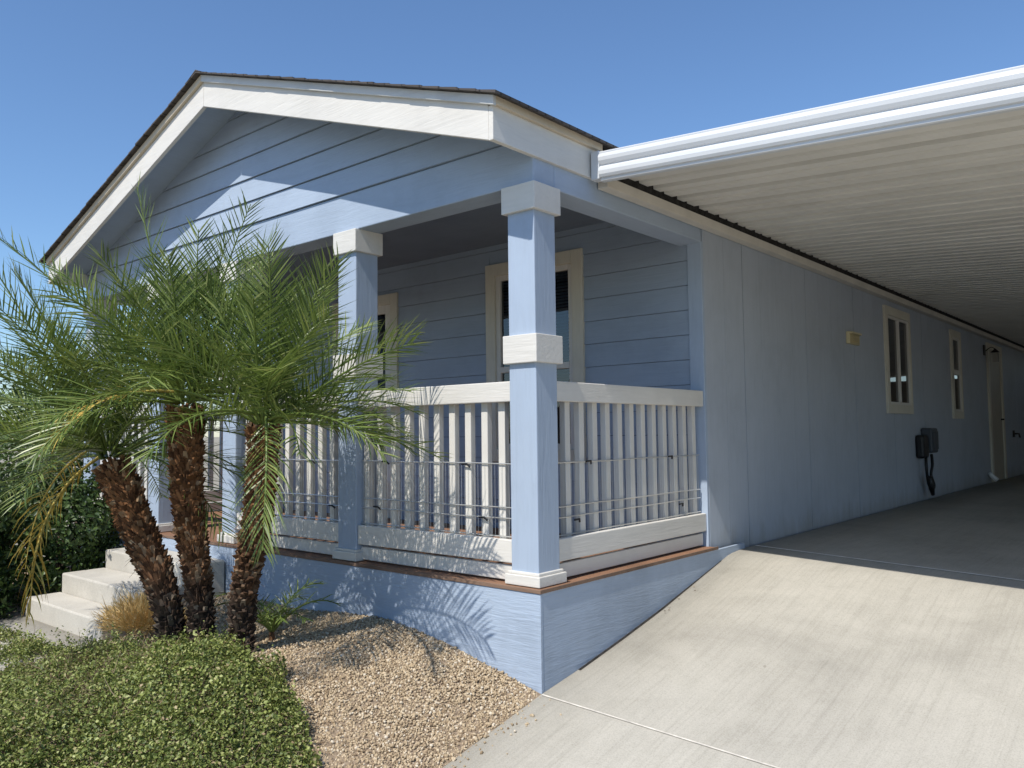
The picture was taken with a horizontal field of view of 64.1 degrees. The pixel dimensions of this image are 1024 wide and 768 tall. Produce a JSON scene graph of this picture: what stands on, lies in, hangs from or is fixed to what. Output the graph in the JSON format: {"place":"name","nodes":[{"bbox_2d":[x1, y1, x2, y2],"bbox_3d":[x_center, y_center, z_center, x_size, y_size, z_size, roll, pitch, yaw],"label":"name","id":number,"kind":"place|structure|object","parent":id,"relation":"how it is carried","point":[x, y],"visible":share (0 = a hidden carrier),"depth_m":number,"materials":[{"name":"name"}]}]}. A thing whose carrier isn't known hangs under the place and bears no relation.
{"place":"outdoors","nodes":[
{"label":"outdoors","id":0,"kind":"place"},
{"bbox_2d":[0,615,89,670],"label":"walkway","id":1,"kind":"structure","parent":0,"point":[31,627],"depth_m":5.72,"materials":[{"name":"concrete"}]},
{"bbox_2d":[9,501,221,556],"bbox_3d":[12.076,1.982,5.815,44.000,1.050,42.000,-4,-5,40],"label":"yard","id":2,"kind":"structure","parent":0,"point":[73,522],"depth_m":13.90,"materials":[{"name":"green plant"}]},
{"bbox_2d":[0,354,149,567],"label":"shrub","id":3,"kind":"object","parent":2,"relation":"on","point":[18,418],"visible":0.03,"depth_m":8.39,"materials":[{"name":"green plant"}]},
{"bbox_2d":[0,554,561,767],"bbox_3d":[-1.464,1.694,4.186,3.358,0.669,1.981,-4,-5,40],"label":"gravel","id":4,"kind":"structure","parent":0,"point":[305,631],"depth_m":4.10,"materials":[{"name":"beige gravel"}]},
{"bbox_2d":[0,443,29,618],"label":"shrub","id":5,"kind":"object","parent":4,"relation":"on","point":[4,600],"visible":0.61,"depth_m":6.37,"materials":[{"name":"green plant"}]},
{"bbox_2d":[0,455,124,617],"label":"shrub","id":6,"kind":"object","parent":4,"relation":"on","point":[88,533],"visible":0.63,"depth_m":6.68,"materials":[{"name":"green plant"}]},
{"bbox_2d":[26,547,223,641],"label":"concrete steps","id":7,"kind":"structure","parent":4,"relation":"on","point":[75,603],"depth_m":6.00,"materials":[{"name":"beige concrete"}]},
{"bbox_2d":[0,255,277,644],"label":"palm tree","id":8,"kind":"object","parent":4,"relation":"on","point":[135,522],"visible":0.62,"depth_m":4.58,"materials":[{"name":"green plant"}]},
{"bbox_2d":[91,582,187,640],"bbox_3d":[-2.416,1.487,5.378,0.647,0.378,0.816,2,-4,-34],"label":"dried plant","id":9,"kind":"object","parent":4,"relation":"on","point":[127,617],"visible":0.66,"depth_m":5.26,"materials":[{"name":"beige plant"}]},
{"bbox_2d":[0,614,327,767],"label":"ground cover","id":10,"kind":"object","parent":4,"relation":"on","point":[36,697],"visible":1,"depth_m":3.65,"materials":[{"name":"green plant"}]},
{"bbox_2d":[0,171,369,644],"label":"palm tree","id":11,"kind":"object","parent":4,"relation":"on","point":[186,470],"visible":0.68,"depth_m":4.36,"materials":[{"name":"green plant"}]},
{"bbox_2d":[88,228,452,653],"bbox_3d":[-1.276,0.374,4.254,1.830,2.197,1.741,-4,-5,40],"label":"palm tree","id":12,"kind":"object","parent":4,"relation":"on","point":[261,480],"visible":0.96,"depth_m":4.09,"materials":[{"name":"green plant"}]},
{"bbox_2d":[214,577,342,640],"bbox_3d":[-1.343,1.286,4.636,0.695,0.322,0.686,-4,-5,40],"label":"palm sapling","id":13,"kind":"object","parent":4,"relation":"on","point":[275,621],"visible":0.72,"depth_m":4.62,"materials":[{"name":"green plant"}]},
{"bbox_2d":[258,586,693,749],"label":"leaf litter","id":14,"kind":"object","parent":4,"relation":"on","point":[385,685],"visible":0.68,"depth_m":4.29,"materials":[{"name":"brown plant"}]},
{"bbox_2d":[0,0,1023,438],"label":"sky","id":15,"kind":"structure","parent":0,"point":[82,81],"materials":[{"name":"blue"}]},
{"bbox_2d":[443,474,1023,767],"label":"driveway","id":16,"kind":"structure","parent":0,"point":[892,638],"depth_m":4.16,"materials":[{"name":"concrete"}]},
{"bbox_2d":[39,70,1023,693],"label":"house","id":17,"kind":"structure","parent":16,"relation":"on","point":[487,236],"depth_m":6.09,"materials":[{"name":"blue paint"}]},
{"bbox_2d":[94,405,149,513],"bbox_3d":[-3.505,0.743,7.439,1.138,1.067,0.128,-4,-5,40],"label":"porch railing","id":18,"kind":"object","parent":17,"relation":"on","point":[145,484],"visible":0.03,"depth_m":7.24,"materials":[{"name":"white paint"}]},
{"bbox_2d":[137,410,222,510],"bbox_3d":[-3.402,0.812,8.607,0.128,1.067,1.694,-4,-5,40],"label":"porch railing","id":19,"kind":"object","parent":17,"relation":"on","point":[210,471],"visible":0.06,"depth_m":8.79,"materials":[{"name":"white paint"}]},
{"bbox_2d":[237,395,337,554],"bbox_3d":[-1.554,0.620,5.779,1.230,1.067,0.128,-4,-5,40],"label":"porch railing","id":20,"kind":"object","parent":17,"relation":"on","point":[321,529],"visible":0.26,"depth_m":5.60,"materials":[{"name":"white paint"}]},
{"bbox_2d":[241,458,337,520],"bbox_3d":[-1.573,0.728,5.740,1.210,0.407,0.022,-4,-5,40],"label":"wire panel","id":21,"kind":"object","parent":20,"relation":"attached to","point":[312,503],"visible":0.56,"depth_m":5.59,"materials":[{"name":"grey metal"}]},
{"bbox_2d":[332,292,401,517],"bbox_3d":[-1.454,0.349,8.110,1.000,2.410,0.060,-4,-5,40],"label":"door","id":22,"kind":"structure","parent":17,"relation":"in","point":[388,307],"depth_m":7.88,"materials":[{"name":"beige wood"}]},
{"bbox_2d":[358,381,511,578],"bbox_3d":[-0.452,0.550,4.841,1.291,1.067,0.128,-4,-5,40],"label":"porch railing","id":23,"kind":"object","parent":17,"relation":"on","point":[483,547],"visible":0.76,"depth_m":4.74,"materials":[{"name":"white paint"}]},
{"bbox_2d":[362,460,511,537],"bbox_3d":[-0.474,0.659,4.804,1.280,0.407,0.022,-4,-5,40],"label":"wire panel","id":24,"kind":"object","parent":23,"relation":"attached to","point":[433,503],"visible":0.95,"depth_m":4.80,"materials":[{"name":"grey metal"}]},
{"bbox_2d":[485,248,586,462],"bbox_3d":[0.199,-0.204,6.752,1.025,1.690,0.104,-4,-5,40],"label":"window","id":25,"kind":"structure","parent":17,"relation":"in","point":[571,261],"depth_m":6.65,"materials":[{"name":"white paint"}]},
{"bbox_2d":[557,381,705,576],"bbox_3d":[0.744,0.550,5.079,0.128,1.067,1.694,-4,-5,40],"label":"porch railing","id":26,"kind":"object","parent":17,"relation":"on","point":[583,544],"visible":0.92,"depth_m":4.97,"materials":[{"name":"white paint"}]},
{"bbox_2d":[558,454,700,536],"bbox_3d":[0.773,0.657,5.046,0.022,0.409,1.660,-4,-5,40],"label":"wire panel","id":27,"kind":"object","parent":26,"relation":"attached to","point":[635,497],"visible":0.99,"depth_m":4.97,"materials":[{"name":"grey metal"}]},
{"bbox_2d":[591,65,1023,352],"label":"carport","id":28,"kind":"object","parent":17,"relation":"attached to","point":[911,198],"visible":1,"depth_m":5.04,"materials":[{"name":"white metal"}]},
{"bbox_2d":[846,331,861,345],"bbox_3d":[3.395,-0.451,8.105,0.059,0.120,0.310,-4,-5,40],"label":"wall vent","id":29,"kind":"object","parent":17,"relation":"attached to","point":[852,338],"depth_m":8.05,"materials":[{"name":"beige plastic"}]},
{"bbox_2d":[882,305,913,413],"bbox_3d":[4.395,-0.257,9.308,0.046,1.192,0.990,-4,-5,40],"label":"window","id":30,"kind":"structure","parent":17,"relation":"in","point":[896,323],"depth_m":9.29,"materials":[{"name":"white paint"}]},
{"bbox_2d":[915,428,938,495],"bbox_3d":[5.009,0.937,9.836,0.141,0.812,0.540,-4,-5,40],"label":"charging box","id":31,"kind":"object","parent":17,"relation":"attached to","point":[927,441],"visible":1,"depth_m":9.76,"materials":[{"name":"grey plastic"}]},
{"bbox_2d":[949,329,963,418],"bbox_3d":[6.212,-0.131,11.435,0.046,1.232,0.590,-4,-5,40],"label":"window","id":32,"kind":"structure","parent":17,"relation":"in","point":[954,336],"depth_m":11.46,"materials":[{"name":"white paint"}]},
{"bbox_2d":[983,345,998,361],"bbox_3d":[7.564,-0.485,12.884,0.219,0.270,0.120,-4,-5,40],"label":"wall lantern","id":33,"kind":"object","parent":17,"relation":"attached to","point":[995,355],"depth_m":12.83,"materials":[{"name":"metal"}]},
{"bbox_2d":[988,472,998,481],"bbox_3d":[7.489,1.442,12.711,0.151,0.160,0.075,-2,-4,21],"label":"drain spout","id":34,"kind":"object","parent":17,"relation":"attached to","point":[993,476],"visible":1,"depth_m":12.69,"materials":[{"name":"white plastic"}]},
{"bbox_2d":[985,342,1007,481],"bbox_3d":[7.990,0.492,13.445,0.089,2.277,1.180,-4,-5,40],"label":"door","id":35,"kind":"structure","parent":17,"relation":"in","point":[995,390],"depth_m":13.45,"materials":[{"name":"metal"}]},
{"bbox_2d":[1012,430,1020,437],"bbox_3d":[8.974,0.890,14.520,0.114,0.132,0.120,-4,-5,40],"label":"hose tap","id":36,"kind":"object","parent":17,"relation":"attached to","point":[1014,433],"visible":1,"depth_m":14.50,"materials":[{"name":"metal"}]}
]}

